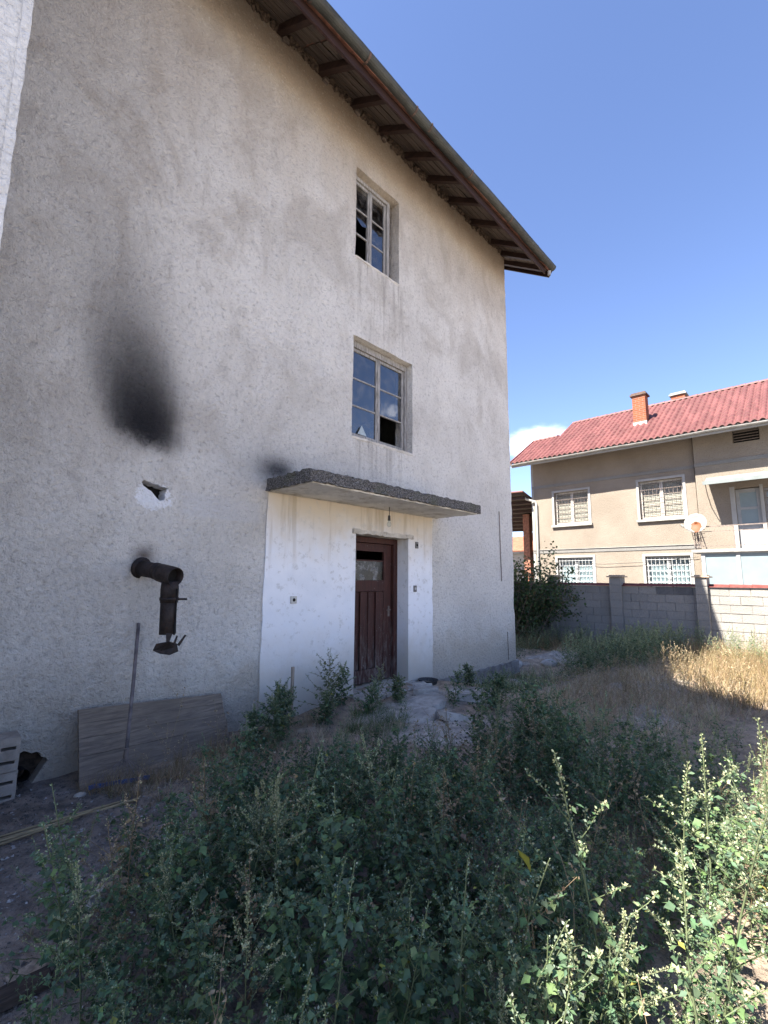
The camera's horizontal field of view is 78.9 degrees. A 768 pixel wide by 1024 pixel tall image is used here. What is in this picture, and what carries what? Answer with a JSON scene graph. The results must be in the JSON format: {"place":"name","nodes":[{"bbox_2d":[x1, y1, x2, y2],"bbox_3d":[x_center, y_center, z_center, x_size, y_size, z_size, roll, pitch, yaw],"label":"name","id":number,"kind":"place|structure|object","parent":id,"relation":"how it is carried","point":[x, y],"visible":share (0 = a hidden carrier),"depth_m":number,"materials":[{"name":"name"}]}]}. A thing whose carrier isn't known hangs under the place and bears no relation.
{"place":"outdoors","nodes":[
{"label":"outdoors","id":0,"kind":"place"},
{"bbox_2d":[0,643,767,1023],"bbox_3d":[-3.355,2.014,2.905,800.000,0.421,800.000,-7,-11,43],"label":"ground","id":1,"kind":"structure","parent":0,"point":[662,957],"depth_m":2.74,"materials":[{"name":"soil"}]},
{"bbox_2d":[0,769,17,803],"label":"hollow block","id":2,"kind":"object","parent":1,"relation":"on","point":[8,781],"depth_m":3.29,"materials":[{"name":"grey concrete"}]},
{"bbox_2d":[0,730,20,773],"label":"hollow block","id":3,"kind":"object","parent":2,"relation":"on","point":[10,744],"depth_m":3.31,"materials":[{"name":"grey concrete"}]},
{"bbox_2d":[0,965,52,1012],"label":"dark plank","id":4,"kind":"object","parent":1,"relation":"on","point":[9,998],"visible":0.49,"depth_m":1.77,"materials":[{"name":"brown wood"}]},
{"bbox_2d":[5,955,55,982],"bbox_3d":[-1.428,1.861,1.890,0.086,0.037,0.165,-7,-11,43],"label":"wood chip","id":5,"kind":"object","parent":1,"relation":"on","point":[30,967],"visible":0.34,"depth_m":1.89,"materials":[{"name":"beige wood"}]},
{"bbox_2d":[0,820,69,844],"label":"split cane","id":6,"kind":"object","parent":1,"relation":"on","point":[28,834],"visible":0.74,"depth_m":2.85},
{"bbox_2d":[0,810,92,842],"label":"split cane","id":7,"kind":"object","parent":1,"relation":"on","point":[33,830],"visible":0.92,"depth_m":2.91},
{"bbox_2d":[0,801,119,837],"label":"split cane","id":8,"kind":"object","parent":1,"relation":"on","point":[35,826],"visible":0.7,"depth_m":3.01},
{"bbox_2d":[0,797,139,839],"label":"split cane","id":9,"kind":"object","parent":1,"relation":"on","point":[116,805],"visible":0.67,"depth_m":3.19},
{"bbox_2d":[73,792,86,797],"bbox_3d":[-2.207,2.055,3.388,0.062,0.035,0.082,-7,-11,43],"label":"stone","id":10,"kind":"object","parent":1,"relation":"on","point":[79,794],"visible":1,"depth_m":3.37,"materials":[{"name":"grey stone"}]},
{"bbox_2d":[85,885,104,908],"bbox_3d":[-1.409,1.891,2.289,0.071,0.076,0.086,-7,-11,43],"label":"masonry chunk","id":11,"kind":"object","parent":1,"relation":"on","point":[92,899],"visible":0.33,"depth_m":2.27,"materials":[{"name":"grey stone"}]},
{"bbox_2d":[88,623,149,789],"bbox_3d":[-2.163,1.526,3.797,0.574,1.159,0.438,-7,-11,43],"label":"leaf rake","id":12,"kind":"object","parent":1,"relation":"on","point":[125,759],"visible":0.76,"depth_m":3.75,"materials":[{"name":"metal"}]},
{"bbox_2d":[78,693,229,790],"bbox_3d":[-1.982,1.941,4.109,0.302,0.588,1.305,-6,-10,37],"label":"leaning board","id":13,"kind":"object","parent":1,"relation":"on","point":[101,737],"visible":0.9,"depth_m":4.00,"materials":[{"name":"brown wood"}]},
{"bbox_2d":[133,678,188,777],"bbox_3d":[-1.854,1.796,3.873,0.282,0.738,0.337,0,-8,5],"label":"dry weed","id":14,"kind":"object","parent":1,"relation":"on","point":[166,729],"visible":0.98,"depth_m":3.85,"materials":[{"name":"plant"}]},
{"bbox_2d":[16,728,316,942],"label":"straw litter","id":15,"kind":"object","parent":1,"relation":"on","point":[154,773],"visible":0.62,"depth_m":3.65,"materials":[{"name":"beige plant"}]},
{"bbox_2d":[202,695,230,750],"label":"dry weed","id":16,"kind":"object","parent":1,"relation":"on","point":[217,741],"visible":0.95,"depth_m":4.20,"materials":[{"name":"plant"}]},
{"bbox_2d":[226,714,268,795],"bbox_3d":[-0.975,1.781,3.367,0.312,0.630,0.428,4,-9,-23],"label":"goosefoot plant","id":17,"kind":"object","parent":1,"relation":"on","point":[248,734],"visible":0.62,"depth_m":3.36,"materials":[{"name":"green plant"}]},
{"bbox_2d":[224,703,279,752],"bbox_3d":[-1.161,2.008,4.330,0.486,0.477,0.447,-2,-9,19],"label":"goosefoot plant","id":18,"kind":"object","parent":1,"relation":"on","point":[253,717],"visible":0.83,"depth_m":4.32,"materials":[{"name":"green plant"}]},
{"bbox_2d":[259,693,295,747],"bbox_3d":[-1.040,1.992,4.428,0.407,0.512,0.435,4,-9,-20],"label":"goosefoot plant","id":19,"kind":"object","parent":1,"relation":"on","point":[277,719],"visible":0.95,"depth_m":4.44,"materials":[{"name":"green plant"}]},
{"bbox_2d":[0,0,555,789],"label":"plaster house","id":20,"kind":"structure","parent":1,"relation":"on","point":[258,258],"depth_m":5.21,"materials":[{"name":"paint"}]},
{"bbox_2d":[131,557,186,654],"bbox_3d":[-2.030,0.816,4.134,0.624,0.837,0.233,-3,-9,24],"label":"stove pipe","id":21,"kind":"object","parent":20,"relation":"attached to","point":[169,578],"visible":0.99,"depth_m":4.02,"materials":[{"name":"black metal"}]},
{"bbox_2d":[353,542,390,684],"bbox_3d":[-0.206,1.427,6.695,0.108,1.955,0.915,-7,-11,43],"label":"door","id":22,"kind":"structure","parent":20,"relation":"in","point":[372,626],"depth_m":6.76,"materials":[{"name":"brown wood"}]},
{"bbox_2d":[356,175,389,276],"bbox_3d":[-0.230,-4.402,7.385,0.170,1.450,0.970,-7,-11,43],"label":"window","id":23,"kind":"structure","parent":20,"relation":"in","point":[371,194],"depth_m":7.46,"materials":[{"name":"grey wood"}]},
{"bbox_2d":[352,341,406,451],"bbox_3d":[-0.107,-1.698,7.101,0.100,1.480,1.320,-7,-11,43],"label":"window","id":24,"kind":"structure","parent":20,"relation":"in","point":[360,349],"depth_m":7.15,"materials":[{"name":"grey wood"}]},
{"bbox_2d":[257,677,302,739],"bbox_3d":[-1.104,1.997,4.755,0.524,0.616,0.502,-7,-11,43],"label":"goosefoot plant","id":25,"kind":"object","parent":1,"relation":"on","point":[279,691],"visible":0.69,"depth_m":4.75,"materials":[{"name":"green plant"}]},
{"bbox_2d":[265,683,301,730],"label":"goosefoot plant","id":26,"kind":"object","parent":1,"relation":"on","point":[291,700],"visible":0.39,"depth_m":4.92,"materials":[{"name":"green plant"}]},
{"bbox_2d":[290,667,294,720],"bbox_3d":[-1.024,2.064,5.185,0.054,0.671,0.054,-7,-11,43],"label":"wooden stake","id":27,"kind":"object","parent":1,"relation":"on","point":[292,676],"visible":0.51,"depth_m":5.19,"materials":[{"name":"grey wood"}]},
{"bbox_2d":[296,648,347,712],"bbox_3d":[-0.654,1.944,5.377,0.568,0.777,0.710,-1,-8,13],"label":"goosefoot plant","id":28,"kind":"object","parent":1,"relation":"on","point":[329,674],"visible":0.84,"depth_m":5.30,"materials":[{"name":"green plant"}]},
{"bbox_2d":[308,687,340,727],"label":"goosefoot plant","id":29,"kind":"object","parent":1,"relation":"on","point":[325,693],"visible":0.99,"depth_m":5.01,"materials":[{"name":"green plant"}]},
{"bbox_2d":[0,662,670,1023],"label":"rubble","id":30,"kind":"object","parent":1,"relation":"on","point":[10,900],"visible":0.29,"depth_m":2.83,"materials":[{"name":"grey stone"}]},
{"bbox_2d":[326,661,358,705],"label":"goosefoot plant","id":31,"kind":"object","parent":1,"relation":"on","point":[342,673],"visible":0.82,"depth_m":5.53,"materials":[{"name":"green plant"}]},
{"bbox_2d":[351,678,383,713],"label":"goosefoot plant","id":32,"kind":"object","parent":1,"relation":"on","point":[371,698],"visible":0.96,"depth_m":5.35,"materials":[{"name":"green plant"}]},
{"bbox_2d":[368,662,392,703],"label":"goosefoot plant","id":33,"kind":"object","parent":1,"relation":"on","point":[379,676],"visible":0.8,"depth_m":5.67,"materials":[{"name":"green plant"}]},
{"bbox_2d":[0,666,767,1023],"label":"weed thicket","id":34,"kind":"object","parent":1,"relation":"on","point":[418,954],"visible":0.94,"depth_m":1.93,"materials":[{"name":"green plant"}]},
{"bbox_2d":[385,673,406,702],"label":"goosefoot plant","id":35,"kind":"object","parent":1,"relation":"on","point":[398,681],"visible":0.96,"depth_m":5.81,"materials":[{"name":"green plant"}]},
{"bbox_2d":[394,706,436,723],"bbox_3d":[0.323,2.305,5.138,0.393,0.217,0.649,-7,-11,43],"label":"broken concrete","id":36,"kind":"object","parent":1,"relation":"on","point":[421,716],"visible":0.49,"depth_m":5.17,"materials":[{"name":"grey concrete"}]},
{"bbox_2d":[401,692,445,709],"bbox_3d":[0.501,2.392,5.795,0.467,0.147,0.783,-7,-11,43],"label":"broken concrete","id":37,"kind":"object","parent":1,"relation":"on","point":[436,700],"visible":0.47,"depth_m":5.77,"materials":[{"name":"grey concrete"}]},
{"bbox_2d":[85,645,763,1023],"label":"dead stalks","id":38,"kind":"object","parent":1,"relation":"on","point":[487,787],"visible":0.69,"depth_m":2.48,"materials":[{"name":"plant"}]},
{"bbox_2d":[413,686,438,694],"bbox_3d":[0.576,2.416,6.286,0.250,0.125,0.526,-7,-11,43],"label":"broken concrete","id":39,"kind":"object","parent":1,"relation":"on","point":[418,690],"visible":0.63,"depth_m":6.19,"materials":[{"name":"grey concrete"}]},
{"bbox_2d":[418,677,437,684],"bbox_3d":[0.646,2.514,6.839,0.297,0.120,0.300,-7,-11,43],"label":"black bowl","id":40,"kind":"object","parent":1,"relation":"on","point":[433,681],"visible":0.46,"depth_m":6.92,"materials":[{"name":"black plastic"}]},
{"bbox_2d":[93,645,767,800],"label":"brown grass","id":41,"kind":"structure","parent":1,"relation":"on","point":[690,711],"depth_m":5.52,"materials":[{"name":"plant"}]},
{"bbox_2d":[307,669,557,747],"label":"green grass","id":42,"kind":"structure","parent":1,"relation":"on","point":[374,713],"depth_m":5.06,"materials":[{"name":"green plant"}]},
{"bbox_2d":[439,710,472,721],"bbox_3d":[0.804,2.293,5.204,0.347,0.221,0.482,-7,-11,43],"label":"broken concrete","id":43,"kind":"object","parent":1,"relation":"on","point":[456,716],"visible":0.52,"depth_m":5.04,"materials":[{"name":"grey concrete"}]},
{"bbox_2d":[443,664,471,707],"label":"goosefoot plant","id":44,"kind":"object","parent":1,"relation":"on","point":[456,686],"visible":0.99,"depth_m":5.79,"materials":[{"name":"green plant"}]},
{"bbox_2d":[447,690,480,702],"bbox_3d":[1.062,2.436,6.204,0.495,0.190,0.510,2,-8,-13],"label":"broken concrete","id":45,"kind":"object","parent":1,"relation":"on","point":[468,698],"visible":0.49,"depth_m":5.97,"materials":[{"name":"grey concrete"}]},
{"bbox_2d":[458,663,478,686],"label":"goosefoot plant","id":46,"kind":"object","parent":1,"relation":"on","point":[469,675],"visible":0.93,"depth_m":6.88,"materials":[{"name":"green plant"}]},
{"bbox_2d":[482,670,521,709],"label":"goosefoot plant","id":47,"kind":"object","parent":1,"relation":"on","point":[497,682],"visible":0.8,"depth_m":5.65,"materials":[{"name":"green plant"}]},
{"bbox_2d":[516,659,523,667],"bbox_3d":[2.677,3.145,9.632,0.365,0.204,0.482,-7,-11,43],"label":"stone","id":48,"kind":"object","parent":1,"relation":"on","point":[521,663],"visible":0.23,"depth_m":9.54,"materials":[{"name":"grey stone"}]},
{"bbox_2d":[511,491,534,580],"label":"open shed","id":49,"kind":"structure","parent":1,"relation":"on","point":[521,513],"depth_m":21.36,"materials":[{"name":"brown wood"}]},
{"bbox_2d":[513,533,532,551],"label":"house","id":50,"kind":"structure","parent":1,"relation":"on","point":[518,544],"depth_m":50.28,"materials":[{"name":"paint"}]},
{"bbox_2d":[513,552,533,580],"bbox_3d":[8.112,3.949,25.440,5.800,3.360,3.650,-7,-11,43],"label":"white annex","id":51,"kind":"object","parent":1,"relation":"on","point":[516,555],"visible":0.05,"depth_m":24.32,"materials":[{"name":"concrete"}]},
{"bbox_2d":[516,849,530,939],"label":"yellow leaf","id":52,"kind":"object","parent":1,"relation":"on","point":[524,857],"visible":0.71,"depth_m":1.61,"materials":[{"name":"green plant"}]},
{"bbox_2d":[541,659,556,666],"bbox_3d":[3.383,3.105,9.578,0.287,0.165,0.401,-7,-11,43],"label":"stone","id":53,"kind":"object","parent":1,"relation":"on","point":[548,662],"visible":0.76,"depth_m":9.47,"materials":[{"name":"grey stone"}]},
{"bbox_2d":[513,541,586,642],"bbox_3d":[4.246,2.442,13.963,4.089,2.936,2.902,-7,-11,43],"label":"rambling bush","id":54,"kind":"object","parent":1,"relation":"on","point":[528,606],"visible":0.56,"depth_m":13.00,"materials":[{"name":"green plant"}]},
{"bbox_2d":[341,619,767,958],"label":"weed patches","id":55,"kind":"object","parent":1,"relation":"on","point":[639,643],"visible":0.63,"depth_m":8.40,"materials":[{"name":"green plant"}]},
{"bbox_2d":[510,928,605,1023],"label":"goosefoot plant","id":56,"kind":"object","parent":1,"relation":"on","point":[567,960],"visible":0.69,"depth_m":1.28,"materials":[{"name":"green plant"}]},
{"bbox_2d":[498,749,721,1023],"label":"goosefoot plant","id":57,"kind":"object","parent":1,"relation":"on","point":[593,916],"visible":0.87,"depth_m":1.58,"materials":[{"name":"green plant"}]},
{"bbox_2d":[510,378,767,587],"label":"beige house","id":58,"kind":"structure","parent":1,"relation":"on","point":[627,493],"depth_m":16.71,"materials":[{"name":"paint"}]},
{"bbox_2d":[551,487,592,527],"bbox_3d":[7.511,-0.163,18.673,1.600,1.505,0.308,-7,-11,43],"label":"window","id":59,"kind":"structure","parent":58,"relation":"in","point":[562,510],"depth_m":18.71,"materials":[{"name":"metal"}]},
{"bbox_2d":[555,555,596,585],"bbox_3d":[7.564,2.451,18.304,1.550,1.485,0.272,-7,-11,43],"label":"window","id":60,"kind":"structure","parent":58,"relation":"in","point":[587,572],"depth_m":18.30,"materials":[{"name":"metal"}]},
{"bbox_2d":[635,474,687,522],"bbox_3d":[9.816,-0.454,16.512,1.615,1.565,0.308,-7,-11,43],"label":"window","id":61,"kind":"structure","parent":58,"relation":"in","point":[660,506],"depth_m":16.54,"materials":[{"name":"plastic"}]},
{"bbox_2d":[642,553,694,586],"bbox_3d":[9.870,2.171,16.140,1.540,1.465,0.272,-7,-11,43],"label":"window","id":62,"kind":"structure","parent":58,"relation":"in","point":[682,569],"depth_m":16.17,"materials":[{"name":"metal"}]},
{"bbox_2d":[680,514,706,548],"bbox_3d":[9.648,0.597,14.617,0.732,1.104,0.380,-2,-8,16],"label":"satellite dish","id":63,"kind":"object","parent":58,"relation":"on","point":[694,523],"visible":1,"depth_m":14.65,"materials":[{"name":"metal"}]},
{"bbox_2d":[735,487,765,547],"bbox_3d":[11.520,0.200,14.678,0.620,1.900,0.060,-7,-11,43],"label":"balcony door","id":64,"kind":"structure","parent":58,"relation":"in","point":[748,501],"depth_m":14.67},
{"bbox_2d":[764,488,767,521],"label":"balcony window","id":65,"kind":"structure","parent":58,"relation":"in","point":[765,489],"depth_m":14.41,"materials":[{"name":"white glass"}]},
{"bbox_2d":[515,627,767,907],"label":"straw grass","id":66,"kind":"structure","parent":1,"relation":"on","point":[713,672],"depth_m":7.54,"materials":[{"name":"beige plant"}]},
{"bbox_2d":[516,575,767,652],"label":"block wall","id":67,"kind":"structure","parent":1,"relation":"on","point":[714,609],"depth_m":11.62,"materials":[{"name":"concrete"}]},
{"bbox_2d":[545,638,767,738],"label":"dry weeds","id":68,"kind":"object","parent":1,"relation":"on","point":[661,685],"visible":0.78,"depth_m":6.01,"materials":[{"name":"plant"}]},
{"bbox_2d":[578,779,767,1023],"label":"goosefoot plant","id":69,"kind":"object","parent":1,"relation":"on","point":[740,940],"visible":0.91,"depth_m":1.51,"materials":[{"name":"green plant"}]},
{"bbox_2d":[640,761,734,940],"bbox_3d":[1.333,1.537,2.112,0.322,0.798,0.423,0,-8,4],"label":"goosefoot plant","id":70,"kind":"object","parent":1,"relation":"on","point":[674,894],"visible":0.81,"depth_m":2.08,"materials":[{"name":"green plant"}]},
{"bbox_2d":[622,838,767,1023],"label":"goosefoot plant","id":71,"kind":"object","parent":1,"relation":"on","point":[706,921],"visible":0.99,"depth_m":1.38,"materials":[{"name":"green plant"}]},
{"bbox_2d":[641,733,767,964],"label":"goosefoot plant","id":72,"kind":"object","parent":1,"relation":"on","point":[729,940],"visible":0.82,"depth_m":1.98,"materials":[{"name":"green plant"}]},
{"bbox_2d":[669,625,767,705],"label":"seeding grass","id":73,"kind":"structure","parent":1,"relation":"on","point":[716,657],"depth_m":7.50,"materials":[{"name":"plant"}]},
{"bbox_2d":[689,717,767,954],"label":"goosefoot plant","id":74,"kind":"object","parent":1,"relation":"on","point":[763,864],"visible":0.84,"depth_m":2.00,"materials":[{"name":"green plant"}]},
{"bbox_2d":[327,0,767,536],"label":"sky","id":75,"kind":"structure","parent":0,"point":[628,139],"materials":[{"name":"blue"}]}
]}

